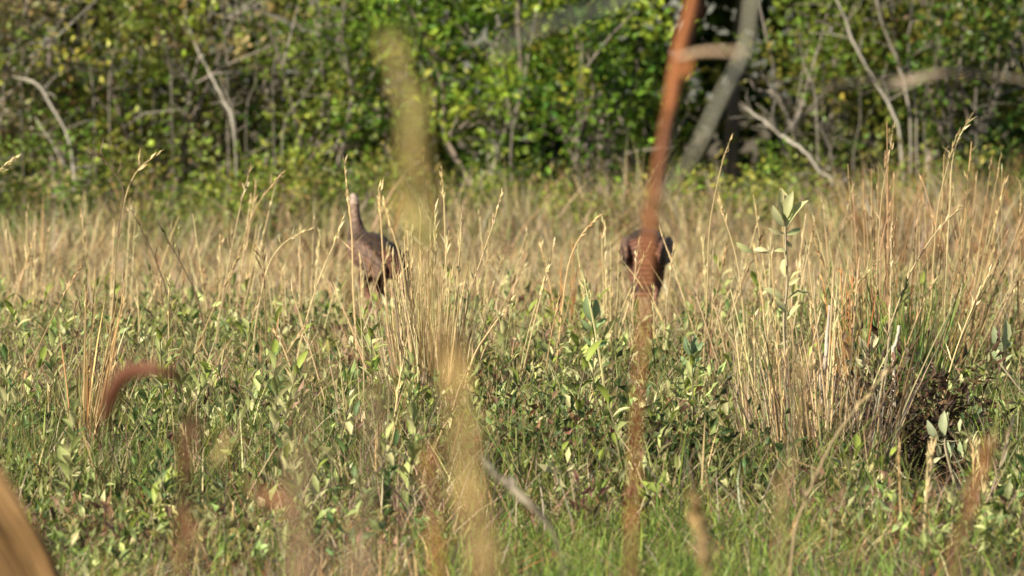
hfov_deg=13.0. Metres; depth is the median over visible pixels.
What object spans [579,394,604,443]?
leafy forb
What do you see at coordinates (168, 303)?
wild grass
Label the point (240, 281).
bunchgrass
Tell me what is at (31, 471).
leafy forb
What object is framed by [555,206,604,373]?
wild grass
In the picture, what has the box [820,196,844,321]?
wild grass
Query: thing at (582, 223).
bunchgrass
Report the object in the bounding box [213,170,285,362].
wild grass
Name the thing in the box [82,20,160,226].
slender tree
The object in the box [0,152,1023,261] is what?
tall grass
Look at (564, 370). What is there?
leafy forb
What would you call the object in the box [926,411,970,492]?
leafy forb
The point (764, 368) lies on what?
leafy forb
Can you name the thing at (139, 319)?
wild grass
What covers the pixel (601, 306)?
leafy forb
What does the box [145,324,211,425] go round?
leafy forb
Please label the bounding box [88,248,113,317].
wild grass
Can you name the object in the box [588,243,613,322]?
wild grass
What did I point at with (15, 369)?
leafy forb
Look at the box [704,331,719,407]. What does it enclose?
wild grass
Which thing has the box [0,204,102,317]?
bunchgrass
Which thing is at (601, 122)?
tree
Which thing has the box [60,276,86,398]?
wild grass
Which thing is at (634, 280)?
wild grass
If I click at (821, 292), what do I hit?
leafy forb
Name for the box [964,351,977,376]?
leafy forb
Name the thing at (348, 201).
wild grass
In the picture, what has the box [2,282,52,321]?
leafy forb
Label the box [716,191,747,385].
wild grass
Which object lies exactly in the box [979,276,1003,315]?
leafy forb
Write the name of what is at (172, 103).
bare branch
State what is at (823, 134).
bare branch
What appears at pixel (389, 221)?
wild grass
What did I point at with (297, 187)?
shrub
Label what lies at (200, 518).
ground cover
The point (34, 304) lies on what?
wild grass
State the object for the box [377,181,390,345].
wild grass
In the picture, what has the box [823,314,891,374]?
leafy forb
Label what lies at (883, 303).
leafy forb
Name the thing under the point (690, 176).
shrub
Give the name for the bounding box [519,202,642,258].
bunchgrass
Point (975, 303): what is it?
wild grass
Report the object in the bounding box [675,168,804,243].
bunchgrass
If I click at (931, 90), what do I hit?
tree
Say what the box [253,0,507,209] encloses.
shrub
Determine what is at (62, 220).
bunchgrass
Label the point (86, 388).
bunchgrass
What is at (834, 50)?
shrub
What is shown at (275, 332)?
wild grass
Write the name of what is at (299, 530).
dead stalk
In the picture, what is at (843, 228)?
wild grass
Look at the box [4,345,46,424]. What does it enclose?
leafy forb
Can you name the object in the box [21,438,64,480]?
leafy forb
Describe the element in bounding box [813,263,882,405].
bunchgrass
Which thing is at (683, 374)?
leafy forb
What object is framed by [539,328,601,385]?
leafy forb
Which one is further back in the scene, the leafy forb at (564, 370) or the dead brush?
the leafy forb at (564, 370)
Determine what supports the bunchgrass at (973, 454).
on the ground at (750, 146)
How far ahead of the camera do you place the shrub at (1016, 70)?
48.04 m
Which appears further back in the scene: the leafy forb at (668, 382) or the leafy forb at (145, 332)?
the leafy forb at (145, 332)
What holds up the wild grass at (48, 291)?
on the ground at (750, 146)
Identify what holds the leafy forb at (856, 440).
on the ground at (750, 146)
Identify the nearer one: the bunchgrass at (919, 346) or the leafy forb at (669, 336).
the bunchgrass at (919, 346)
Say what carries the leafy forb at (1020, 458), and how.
on the ground at (750, 146)
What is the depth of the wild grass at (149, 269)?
24.25 m
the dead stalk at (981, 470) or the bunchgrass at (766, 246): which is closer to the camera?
the dead stalk at (981, 470)
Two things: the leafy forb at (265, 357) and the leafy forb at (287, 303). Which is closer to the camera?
the leafy forb at (265, 357)
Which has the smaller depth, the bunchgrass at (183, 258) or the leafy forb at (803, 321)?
the leafy forb at (803, 321)
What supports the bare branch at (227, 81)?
on the ground at (750, 146)
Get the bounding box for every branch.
[3,0,54,226]
[8,65,107,226]
[35,108,90,226]
[143,4,203,224]
[175,10,253,182]
[178,23,263,158]
[189,0,255,202]
[230,38,263,202]
[308,142,363,207]
[452,32,521,131]
[733,77,849,203]
[775,19,839,199]
[789,100,854,197]
[794,70,1023,93]
[827,75,890,200]
[897,21,961,180]
[955,48,1010,188]
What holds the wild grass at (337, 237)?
on the ground at (750, 146)
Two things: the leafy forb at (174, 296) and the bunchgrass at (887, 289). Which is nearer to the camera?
the bunchgrass at (887, 289)
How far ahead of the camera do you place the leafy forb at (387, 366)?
21.54 m
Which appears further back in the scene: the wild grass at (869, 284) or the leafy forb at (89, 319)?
the leafy forb at (89, 319)
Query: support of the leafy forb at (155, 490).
on the ground at (750, 146)
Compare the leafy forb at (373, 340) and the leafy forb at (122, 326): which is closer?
the leafy forb at (373, 340)
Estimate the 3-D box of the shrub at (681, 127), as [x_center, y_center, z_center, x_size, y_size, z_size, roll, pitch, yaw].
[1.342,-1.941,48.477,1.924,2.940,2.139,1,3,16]
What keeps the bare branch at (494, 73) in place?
on the ground at (750, 146)
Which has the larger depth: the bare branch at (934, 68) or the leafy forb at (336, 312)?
the bare branch at (934, 68)
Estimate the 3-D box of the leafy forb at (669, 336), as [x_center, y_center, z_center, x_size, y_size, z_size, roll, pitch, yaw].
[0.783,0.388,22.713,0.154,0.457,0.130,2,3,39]
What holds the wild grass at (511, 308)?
on the ground at (750, 146)
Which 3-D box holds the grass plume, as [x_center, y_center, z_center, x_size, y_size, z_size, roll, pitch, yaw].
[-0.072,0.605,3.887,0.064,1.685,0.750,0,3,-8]
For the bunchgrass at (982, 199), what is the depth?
42.62 m
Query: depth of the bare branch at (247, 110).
46.48 m
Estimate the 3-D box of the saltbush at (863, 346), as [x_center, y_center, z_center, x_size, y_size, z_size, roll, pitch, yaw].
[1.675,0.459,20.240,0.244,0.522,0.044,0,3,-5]
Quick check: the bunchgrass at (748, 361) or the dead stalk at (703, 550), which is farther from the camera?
the bunchgrass at (748, 361)
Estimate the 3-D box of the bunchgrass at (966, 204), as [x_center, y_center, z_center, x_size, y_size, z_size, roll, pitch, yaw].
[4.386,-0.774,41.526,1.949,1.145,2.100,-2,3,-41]
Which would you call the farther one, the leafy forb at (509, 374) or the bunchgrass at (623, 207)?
the bunchgrass at (623, 207)
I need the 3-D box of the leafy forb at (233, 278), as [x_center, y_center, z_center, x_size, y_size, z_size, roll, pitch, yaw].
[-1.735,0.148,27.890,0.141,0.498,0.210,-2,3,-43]
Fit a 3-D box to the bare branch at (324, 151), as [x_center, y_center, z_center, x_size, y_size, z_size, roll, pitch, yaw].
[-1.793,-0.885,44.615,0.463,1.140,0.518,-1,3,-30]
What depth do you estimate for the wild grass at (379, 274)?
26.37 m
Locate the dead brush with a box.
[761,319,1023,482]
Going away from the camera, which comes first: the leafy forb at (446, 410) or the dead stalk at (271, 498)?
the dead stalk at (271, 498)
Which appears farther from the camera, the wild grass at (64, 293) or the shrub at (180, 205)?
the shrub at (180, 205)
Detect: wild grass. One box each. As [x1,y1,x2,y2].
[0,153,21,170]
[7,223,38,322]
[17,265,81,400]
[26,289,39,334]
[37,251,59,330]
[44,383,50,414]
[59,296,89,399]
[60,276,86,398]
[71,295,80,380]
[76,259,88,329]
[85,139,123,368]
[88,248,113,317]
[94,296,126,408]
[98,294,104,366]
[109,148,163,365]
[130,209,177,363]
[133,280,140,348]
[135,225,180,346]
[144,247,156,327]
[150,217,178,310]
[156,220,206,361]
[156,275,177,353]
[157,277,184,362]
[166,274,171,388]
[173,313,197,371]
[187,244,244,373]
[193,260,208,354]
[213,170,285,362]
[214,164,251,357]
[234,321,252,421]
[240,291,260,377]
[243,284,261,351]
[252,226,313,376]
[253,241,271,376]
[255,319,263,393]
[270,315,298,397]
[273,235,362,337]
[280,315,308,364]
[291,279,324,399]
[298,211,345,356]
[302,242,321,336]
[330,282,368,368]
[341,154,357,368]
[349,250,376,329]
[354,288,364,404]
[364,242,391,318]
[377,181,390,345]
[382,196,410,327]
[398,320,410,382]
[439,167,450,307]
[439,250,458,307]
[459,190,501,350]
[467,294,518,375]
[469,254,491,320]
[474,253,504,341]
[474,268,525,358]
[496,299,515,397]
[503,275,515,335]
[517,261,550,393]
[520,238,554,379]
[539,237,556,330]
[542,292,561,394]
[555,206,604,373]
[560,268,576,336]
[579,265,604,400]
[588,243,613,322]
[612,243,643,330]
[628,235,641,355]
[663,243,674,349]
[700,133,733,378]
[701,230,764,354]
[701,241,728,356]
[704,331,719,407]
[711,288,733,327]
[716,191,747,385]
[733,324,745,403]
[788,270,797,377]
[789,363,898,575]
[792,282,831,371]
[794,279,813,411]
[808,259,879,358]
[811,227,859,409]
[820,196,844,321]
[821,259,831,372]
[824,246,851,335]
[830,181,857,304]
[830,201,878,384]
[836,255,852,352]
[866,242,879,342]
[871,267,912,391]
[872,216,897,374]
[873,119,894,354]
[880,206,961,386]
[883,222,899,390]
[895,275,937,365]
[902,250,932,321]
[926,128,960,370]
[931,256,938,316]
[940,264,993,405]
[942,110,976,363]
[965,414,1015,539]
[967,233,969,296]
[972,229,1008,374]
[974,237,996,320]
[989,247,1016,330]
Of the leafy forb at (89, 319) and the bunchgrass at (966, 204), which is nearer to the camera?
the leafy forb at (89, 319)
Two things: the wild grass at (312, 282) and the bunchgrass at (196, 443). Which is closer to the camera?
the bunchgrass at (196, 443)
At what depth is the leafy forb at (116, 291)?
26.86 m
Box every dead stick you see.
[819,305,830,401]
[891,325,900,406]
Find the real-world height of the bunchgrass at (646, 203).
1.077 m
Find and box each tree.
[1,0,135,222]
[60,11,122,232]
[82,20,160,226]
[102,1,180,204]
[157,0,186,215]
[236,16,304,216]
[240,0,331,211]
[246,1,414,192]
[281,0,358,196]
[378,0,577,201]
[462,57,541,200]
[593,2,612,193]
[722,0,788,208]
[745,0,917,196]
[795,0,910,194]
[870,0,912,177]
[907,0,959,185]
[921,0,961,192]
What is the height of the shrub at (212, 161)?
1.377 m
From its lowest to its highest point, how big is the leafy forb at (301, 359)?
0.511 m
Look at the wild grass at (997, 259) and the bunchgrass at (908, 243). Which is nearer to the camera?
the wild grass at (997, 259)
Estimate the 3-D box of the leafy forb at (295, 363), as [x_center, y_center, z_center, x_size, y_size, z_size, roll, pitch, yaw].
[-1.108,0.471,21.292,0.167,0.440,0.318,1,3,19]
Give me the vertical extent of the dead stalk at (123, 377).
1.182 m
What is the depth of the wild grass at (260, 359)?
20.38 m
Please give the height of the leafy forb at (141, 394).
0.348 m
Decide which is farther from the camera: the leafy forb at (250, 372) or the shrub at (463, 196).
the shrub at (463, 196)
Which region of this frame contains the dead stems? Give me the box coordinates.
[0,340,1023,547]
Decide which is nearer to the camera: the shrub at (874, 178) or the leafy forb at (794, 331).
the leafy forb at (794, 331)
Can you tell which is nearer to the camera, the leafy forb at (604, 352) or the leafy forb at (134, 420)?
the leafy forb at (134, 420)
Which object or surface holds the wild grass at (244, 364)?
on the ground at (750, 146)
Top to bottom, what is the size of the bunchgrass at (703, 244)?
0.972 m
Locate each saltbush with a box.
[581,290,607,382]
[681,334,703,408]
[736,188,808,396]
[855,333,906,441]
[991,320,1023,394]
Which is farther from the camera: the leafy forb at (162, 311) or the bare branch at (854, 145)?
the bare branch at (854, 145)
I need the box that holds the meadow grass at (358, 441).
[0,251,1023,523]
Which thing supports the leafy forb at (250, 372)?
on the ground at (750, 146)
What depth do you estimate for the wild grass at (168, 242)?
24.02 m
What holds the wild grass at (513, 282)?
on the ground at (750, 146)
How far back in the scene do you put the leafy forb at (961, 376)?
20.75 m
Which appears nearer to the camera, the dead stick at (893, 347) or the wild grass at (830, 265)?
the dead stick at (893, 347)
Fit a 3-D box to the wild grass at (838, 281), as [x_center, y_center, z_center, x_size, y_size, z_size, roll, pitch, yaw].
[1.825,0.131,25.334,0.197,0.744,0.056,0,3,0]
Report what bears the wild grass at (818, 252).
on the ground at (750, 146)
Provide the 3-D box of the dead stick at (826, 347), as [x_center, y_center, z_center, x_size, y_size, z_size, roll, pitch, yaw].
[1.426,0.415,20.286,0.043,0.673,0.140,1,3,20]
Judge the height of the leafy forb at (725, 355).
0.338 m
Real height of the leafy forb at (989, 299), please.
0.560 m
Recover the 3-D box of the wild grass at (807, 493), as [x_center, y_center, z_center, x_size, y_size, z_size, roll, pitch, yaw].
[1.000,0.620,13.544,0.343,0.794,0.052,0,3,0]
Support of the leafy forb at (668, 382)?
on the ground at (750, 146)
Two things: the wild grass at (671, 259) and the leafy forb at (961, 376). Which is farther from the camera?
the wild grass at (671, 259)
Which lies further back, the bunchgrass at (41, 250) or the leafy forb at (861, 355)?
the bunchgrass at (41, 250)
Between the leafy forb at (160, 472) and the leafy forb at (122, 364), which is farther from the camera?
the leafy forb at (122, 364)
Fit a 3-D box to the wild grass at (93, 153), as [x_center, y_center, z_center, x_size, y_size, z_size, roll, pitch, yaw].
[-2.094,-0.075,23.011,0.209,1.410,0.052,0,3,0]
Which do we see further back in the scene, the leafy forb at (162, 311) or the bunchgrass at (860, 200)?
the bunchgrass at (860, 200)
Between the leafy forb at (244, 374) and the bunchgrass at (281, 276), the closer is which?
the leafy forb at (244, 374)
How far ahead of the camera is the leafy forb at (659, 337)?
23.30 m
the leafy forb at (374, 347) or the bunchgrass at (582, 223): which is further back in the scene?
the bunchgrass at (582, 223)
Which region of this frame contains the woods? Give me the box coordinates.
[0,0,1023,205]
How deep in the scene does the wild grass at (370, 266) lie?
26.72 m
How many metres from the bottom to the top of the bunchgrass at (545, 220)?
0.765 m
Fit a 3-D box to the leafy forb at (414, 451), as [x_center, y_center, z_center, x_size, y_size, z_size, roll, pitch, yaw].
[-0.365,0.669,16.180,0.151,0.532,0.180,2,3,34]
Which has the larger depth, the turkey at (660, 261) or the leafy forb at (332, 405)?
the turkey at (660, 261)
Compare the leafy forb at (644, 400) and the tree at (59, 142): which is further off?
the tree at (59, 142)
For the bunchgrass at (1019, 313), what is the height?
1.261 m
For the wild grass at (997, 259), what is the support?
on the ground at (750, 146)
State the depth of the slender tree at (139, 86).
47.07 m
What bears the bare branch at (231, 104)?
on the ground at (750, 146)
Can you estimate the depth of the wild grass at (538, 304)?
21.99 m
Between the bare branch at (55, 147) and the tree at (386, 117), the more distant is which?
the tree at (386, 117)
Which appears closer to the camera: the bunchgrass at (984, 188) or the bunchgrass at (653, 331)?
the bunchgrass at (653, 331)
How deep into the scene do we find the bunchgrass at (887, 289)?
23.43 m
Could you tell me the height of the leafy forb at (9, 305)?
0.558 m
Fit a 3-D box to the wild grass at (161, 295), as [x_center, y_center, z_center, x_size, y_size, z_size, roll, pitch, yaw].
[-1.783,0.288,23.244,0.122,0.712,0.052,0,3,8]
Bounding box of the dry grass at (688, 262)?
[0,215,1023,348]
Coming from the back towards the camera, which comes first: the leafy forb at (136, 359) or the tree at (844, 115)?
the tree at (844, 115)
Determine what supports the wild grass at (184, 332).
on the ground at (750, 146)
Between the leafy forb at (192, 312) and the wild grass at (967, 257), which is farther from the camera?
the wild grass at (967, 257)
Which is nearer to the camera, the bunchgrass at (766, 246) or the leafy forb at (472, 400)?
the leafy forb at (472, 400)
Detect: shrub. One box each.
[0,0,97,189]
[0,0,230,232]
[0,0,314,229]
[0,132,51,235]
[0,157,113,237]
[29,118,187,235]
[113,0,391,223]
[113,124,293,234]
[115,167,270,240]
[166,117,342,242]
[181,0,482,219]
[222,134,396,239]
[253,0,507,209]
[281,148,447,235]
[318,137,470,241]
[322,0,655,223]
[374,168,521,234]
[442,0,697,222]
[448,151,577,231]
[558,0,712,212]
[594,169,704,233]
[631,148,804,244]
[682,0,912,208]
[683,136,839,232]
[732,0,989,209]
[792,126,947,226]
[831,0,1023,221]
[856,134,1017,231]
[907,0,1023,202]
[924,114,1023,212]
[991,148,1023,214]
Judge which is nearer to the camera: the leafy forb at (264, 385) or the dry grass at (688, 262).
the leafy forb at (264, 385)
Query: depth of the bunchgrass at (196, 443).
17.75 m
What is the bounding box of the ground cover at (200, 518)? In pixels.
[0,276,1023,575]
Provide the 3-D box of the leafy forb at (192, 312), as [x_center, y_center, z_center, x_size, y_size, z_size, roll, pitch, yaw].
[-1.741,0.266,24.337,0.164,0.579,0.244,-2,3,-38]
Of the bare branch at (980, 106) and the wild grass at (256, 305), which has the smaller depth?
the wild grass at (256, 305)
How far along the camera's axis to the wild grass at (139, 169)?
23.00 m
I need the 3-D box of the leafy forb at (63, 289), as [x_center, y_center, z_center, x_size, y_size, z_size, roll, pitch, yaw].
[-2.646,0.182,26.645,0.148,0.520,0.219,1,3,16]
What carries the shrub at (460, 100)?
on the ground at (750, 146)
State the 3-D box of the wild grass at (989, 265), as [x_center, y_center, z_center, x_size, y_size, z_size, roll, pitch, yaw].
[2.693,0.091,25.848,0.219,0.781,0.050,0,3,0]
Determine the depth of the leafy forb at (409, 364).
19.91 m
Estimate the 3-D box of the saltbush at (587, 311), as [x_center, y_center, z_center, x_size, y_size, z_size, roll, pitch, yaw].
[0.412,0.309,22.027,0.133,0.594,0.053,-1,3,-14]
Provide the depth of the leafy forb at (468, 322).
23.54 m
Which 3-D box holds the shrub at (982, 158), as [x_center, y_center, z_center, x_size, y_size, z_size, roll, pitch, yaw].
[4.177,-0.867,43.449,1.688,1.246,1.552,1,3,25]
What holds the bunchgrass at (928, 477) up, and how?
on the ground at (750, 146)
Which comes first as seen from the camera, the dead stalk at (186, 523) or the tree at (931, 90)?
the dead stalk at (186, 523)
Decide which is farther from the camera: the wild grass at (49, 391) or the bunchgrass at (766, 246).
the bunchgrass at (766, 246)
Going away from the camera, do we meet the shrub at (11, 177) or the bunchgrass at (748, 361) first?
the bunchgrass at (748, 361)
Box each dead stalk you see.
[0,463,63,575]
[82,361,185,575]
[175,406,235,575]
[245,465,306,544]
[283,298,329,575]
[355,373,395,575]
[415,425,457,575]
[479,454,565,575]
[495,0,755,575]
[684,473,716,575]
[778,346,818,575]
[952,429,1011,575]
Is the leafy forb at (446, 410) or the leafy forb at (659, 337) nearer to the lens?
the leafy forb at (446, 410)
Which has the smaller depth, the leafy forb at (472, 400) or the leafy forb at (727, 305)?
the leafy forb at (472, 400)
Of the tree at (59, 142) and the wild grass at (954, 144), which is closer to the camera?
the wild grass at (954, 144)
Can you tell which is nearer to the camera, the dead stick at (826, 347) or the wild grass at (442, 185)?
the dead stick at (826, 347)
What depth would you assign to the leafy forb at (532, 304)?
24.25 m
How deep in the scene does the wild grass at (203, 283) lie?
25.40 m
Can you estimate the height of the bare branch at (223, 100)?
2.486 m
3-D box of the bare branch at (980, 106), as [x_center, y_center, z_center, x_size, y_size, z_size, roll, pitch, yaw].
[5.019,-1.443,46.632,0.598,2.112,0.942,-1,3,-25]
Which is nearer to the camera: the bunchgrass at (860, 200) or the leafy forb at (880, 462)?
the leafy forb at (880, 462)
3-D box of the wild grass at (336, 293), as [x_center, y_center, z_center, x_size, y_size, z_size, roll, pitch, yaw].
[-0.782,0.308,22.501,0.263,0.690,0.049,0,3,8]
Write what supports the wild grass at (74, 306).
on the ground at (750, 146)
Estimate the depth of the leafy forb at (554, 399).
19.64 m
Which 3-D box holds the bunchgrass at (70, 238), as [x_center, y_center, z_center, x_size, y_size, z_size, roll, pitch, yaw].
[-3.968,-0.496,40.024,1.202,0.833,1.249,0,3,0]
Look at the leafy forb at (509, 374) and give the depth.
21.11 m
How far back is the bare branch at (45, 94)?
46.18 m
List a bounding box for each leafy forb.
[0,269,34,324]
[0,279,8,331]
[0,343,36,437]
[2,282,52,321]
[2,331,33,356]
[2,412,52,462]
[3,299,73,376]
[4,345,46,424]
[8,372,62,442]
[9,366,21,392]
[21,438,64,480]
[23,450,42,497]
[35,327,70,404]
[51,397,86,511]
[53,276,73,317]
[60,396,82,413]
[61,428,96,491]
[82,305,115,347]
[89,275,121,313]
[101,272,127,315]
[112,382,145,454]
[112,473,162,553]
[114,315,132,354]
[118,353,157,411]
[128,318,153,361]
[130,463,173,512]
[132,355,151,389]
[134,448,171,538]
[135,271,156,317]
[137,377,165,417]
[144,332,190,419]
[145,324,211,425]
[146,439,179,483]
[155,304,169,342]
[169,279,195,340]
[173,284,204,357]
[181,348,198,390]
[195,291,235,331]
[197,337,222,366]
[199,317,256,420]
[206,339,278,429]
[210,314,257,354]
[220,315,252,357]
[223,303,237,332]
[228,351,307,437]
[229,273,242,311]
[229,320,274,349]
[230,349,251,392]
[235,276,274,326]
[242,327,271,380]
[248,322,259,360]
[254,337,286,405]
[256,340,297,402]
[257,381,270,412]
[257,433,290,508]
[261,348,295,442]
[268,284,288,320]
[272,306,321,375]
[272,422,311,530]
[274,285,291,311]
[275,430,341,530]
[282,360,305,422]
[282,443,335,542]
[294,293,333,332]
[294,309,315,372]
[296,393,359,489]
[299,346,339,397]
[312,385,343,435]
[317,337,347,383]
[326,306,366,373]
[331,279,351,324]
[335,342,378,386]
[342,422,399,540]
[349,349,392,391]
[356,318,414,383]
[357,324,412,414]
[362,416,418,476]
[379,296,414,350]
[385,288,403,343]
[388,411,404,447]
[394,346,430,415]
[395,401,432,537]
[423,388,455,445]
[425,380,438,420]
[442,264,506,320]
[445,304,493,364]
[448,378,482,446]
[457,295,473,346]
[470,294,485,346]
[478,350,518,396]
[484,298,539,351]
[486,308,513,379]
[502,268,519,316]
[503,397,535,436]
[506,340,601,448]
[514,285,546,330]
[530,289,555,351]
[530,306,587,390]
[532,363,561,416]
[535,384,566,420]
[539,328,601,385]
[542,441,568,493]
[553,385,574,437]
[557,358,596,401]
[561,329,577,379]
[568,284,582,321]
[572,287,627,368]
[573,322,613,396]
[574,278,598,320]
[576,354,608,387]
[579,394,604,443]
[579,423,630,476]
[587,325,611,387]
[595,297,618,334]
[596,383,680,482]
[600,377,652,444]
[619,303,650,350]
[627,318,637,358]
[630,371,664,431]
[634,299,682,349]
[645,338,681,388]
[650,315,677,358]
[651,320,681,370]
[659,373,678,423]
[662,301,692,340]
[668,343,704,432]
[670,310,684,334]
[677,350,735,437]
[681,371,705,415]
[693,436,739,505]
[699,302,713,353]
[699,402,735,461]
[710,252,768,318]
[717,295,737,364]
[721,353,740,390]
[729,407,747,438]
[741,284,798,343]
[750,270,808,331]
[758,343,818,403]
[762,428,810,492]
[769,308,786,353]
[774,369,791,401]
[782,307,803,369]
[798,287,826,338]
[811,419,832,466]
[818,290,829,316]
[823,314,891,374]
[827,434,867,491]
[845,475,870,533]
[853,343,920,401]
[856,294,913,364]
[859,319,866,374]
[864,272,924,315]
[868,447,897,500]
[894,261,914,309]
[908,461,941,535]
[914,260,946,314]
[916,276,942,329]
[920,266,952,304]
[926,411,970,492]
[949,355,1013,410]
[958,280,975,334]
[958,403,1006,451]
[959,411,1021,488]
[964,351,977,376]
[972,331,995,380]
[976,290,1000,344]
[978,363,1023,443]
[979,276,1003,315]
[999,435,1023,475]
[1003,314,1022,364]
[1003,341,1023,379]
[1004,273,1023,307]
[1011,454,1023,507]
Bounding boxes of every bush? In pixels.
[415,349,763,506]
[534,363,845,509]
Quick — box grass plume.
[382,21,495,575]
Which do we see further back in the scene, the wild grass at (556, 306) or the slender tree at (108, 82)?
the slender tree at (108, 82)
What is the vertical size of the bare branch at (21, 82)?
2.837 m
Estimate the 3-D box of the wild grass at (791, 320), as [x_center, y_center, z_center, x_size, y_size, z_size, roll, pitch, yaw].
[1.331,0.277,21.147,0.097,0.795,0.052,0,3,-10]
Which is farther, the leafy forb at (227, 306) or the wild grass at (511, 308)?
the leafy forb at (227, 306)
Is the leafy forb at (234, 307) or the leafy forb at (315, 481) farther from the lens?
the leafy forb at (234, 307)
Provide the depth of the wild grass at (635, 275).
24.02 m
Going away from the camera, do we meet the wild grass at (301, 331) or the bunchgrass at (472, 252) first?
the wild grass at (301, 331)
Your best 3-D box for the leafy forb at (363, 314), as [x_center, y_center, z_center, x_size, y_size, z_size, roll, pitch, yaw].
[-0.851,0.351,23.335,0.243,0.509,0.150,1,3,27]
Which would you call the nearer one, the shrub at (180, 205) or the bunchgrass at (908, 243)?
the bunchgrass at (908, 243)
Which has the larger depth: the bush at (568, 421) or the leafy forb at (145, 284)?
the leafy forb at (145, 284)
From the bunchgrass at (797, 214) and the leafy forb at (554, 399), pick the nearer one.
the leafy forb at (554, 399)
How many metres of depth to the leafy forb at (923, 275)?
25.42 m
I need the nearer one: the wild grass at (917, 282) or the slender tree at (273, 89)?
the wild grass at (917, 282)
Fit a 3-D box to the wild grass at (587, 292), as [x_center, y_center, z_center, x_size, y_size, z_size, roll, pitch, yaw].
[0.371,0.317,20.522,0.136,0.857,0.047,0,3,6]
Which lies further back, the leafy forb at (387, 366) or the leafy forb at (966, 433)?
the leafy forb at (387, 366)
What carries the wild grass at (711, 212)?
on the ground at (750, 146)
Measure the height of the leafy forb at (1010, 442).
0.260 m
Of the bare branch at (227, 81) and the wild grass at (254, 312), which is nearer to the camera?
the wild grass at (254, 312)
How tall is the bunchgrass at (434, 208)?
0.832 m
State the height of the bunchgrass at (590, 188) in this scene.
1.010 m
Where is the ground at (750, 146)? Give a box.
[0,100,1023,575]
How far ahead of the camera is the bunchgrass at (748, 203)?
43.14 m
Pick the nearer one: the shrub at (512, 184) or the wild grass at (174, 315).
the wild grass at (174, 315)
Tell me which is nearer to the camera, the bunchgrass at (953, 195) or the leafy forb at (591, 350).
the leafy forb at (591, 350)
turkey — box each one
[346,193,420,320]
[619,228,673,320]
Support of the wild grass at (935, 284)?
on the ground at (750, 146)
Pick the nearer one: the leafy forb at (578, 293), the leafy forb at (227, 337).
the leafy forb at (227, 337)
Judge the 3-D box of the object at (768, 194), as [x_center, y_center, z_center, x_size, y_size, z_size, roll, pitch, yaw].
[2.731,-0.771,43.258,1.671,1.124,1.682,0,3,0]
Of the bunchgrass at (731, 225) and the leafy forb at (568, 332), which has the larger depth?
the bunchgrass at (731, 225)
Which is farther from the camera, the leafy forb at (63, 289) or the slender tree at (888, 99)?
the slender tree at (888, 99)
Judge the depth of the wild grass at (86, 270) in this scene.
24.31 m
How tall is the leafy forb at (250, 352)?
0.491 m
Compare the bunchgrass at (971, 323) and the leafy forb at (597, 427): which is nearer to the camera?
the leafy forb at (597, 427)
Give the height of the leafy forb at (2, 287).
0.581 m
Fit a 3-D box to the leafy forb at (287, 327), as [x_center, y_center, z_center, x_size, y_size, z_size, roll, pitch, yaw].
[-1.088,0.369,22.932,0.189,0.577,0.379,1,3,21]
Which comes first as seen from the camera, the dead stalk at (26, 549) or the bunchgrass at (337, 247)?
the dead stalk at (26, 549)
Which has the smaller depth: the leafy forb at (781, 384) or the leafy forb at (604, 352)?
the leafy forb at (781, 384)
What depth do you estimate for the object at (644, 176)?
44.65 m
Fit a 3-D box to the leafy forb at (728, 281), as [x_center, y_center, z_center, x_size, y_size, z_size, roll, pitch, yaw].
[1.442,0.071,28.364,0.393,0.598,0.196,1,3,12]
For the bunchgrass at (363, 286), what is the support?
on the ground at (750, 146)
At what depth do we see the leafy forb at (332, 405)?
18.85 m
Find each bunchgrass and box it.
[0,196,106,285]
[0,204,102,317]
[2,192,118,243]
[5,189,133,262]
[52,268,162,460]
[69,198,192,338]
[73,175,190,243]
[115,179,346,336]
[119,196,251,245]
[124,213,218,277]
[161,193,288,255]
[176,421,269,497]
[219,173,326,240]
[225,215,370,347]
[270,196,408,239]
[278,205,374,270]
[291,343,422,469]
[292,250,405,346]
[341,224,447,387]
[355,197,497,408]
[377,180,498,249]
[379,181,482,239]
[392,168,554,244]
[405,208,537,282]
[410,208,582,337]
[472,185,628,248]
[482,175,597,239]
[514,167,649,242]
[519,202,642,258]
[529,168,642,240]
[531,218,662,358]
[534,239,580,330]
[539,130,726,236]
[540,157,686,236]
[590,157,748,239]
[595,283,705,382]
[601,172,748,241]
[618,216,768,370]
[629,187,745,251]
[636,166,790,244]
[653,279,886,466]
[654,238,955,484]
[661,169,824,239]
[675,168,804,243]
[676,291,802,394]
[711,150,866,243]
[712,184,867,242]
[712,203,834,271]
[721,189,859,366]
[737,160,933,225]
[739,153,938,224]
[768,179,890,248]
[782,150,1023,244]
[796,149,964,254]
[797,429,990,553]
[798,142,1007,226]
[800,121,972,358]
[807,249,1004,400]
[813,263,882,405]
[838,166,990,276]
[842,160,1004,247]
[858,158,1013,234]
[881,155,1023,246]
[882,142,1023,379]
[888,167,1023,264]
[894,435,1023,543]
[907,166,1023,382]
[915,150,1023,235]
[926,142,1023,237]
[936,156,1023,248]
[954,176,1023,270]
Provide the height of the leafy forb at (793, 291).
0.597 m
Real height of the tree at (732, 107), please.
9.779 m
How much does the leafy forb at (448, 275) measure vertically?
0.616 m
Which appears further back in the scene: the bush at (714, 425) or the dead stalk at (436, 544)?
the bush at (714, 425)
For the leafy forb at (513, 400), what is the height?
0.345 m
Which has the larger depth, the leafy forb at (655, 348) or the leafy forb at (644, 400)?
the leafy forb at (655, 348)
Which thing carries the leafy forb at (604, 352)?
on the ground at (750, 146)

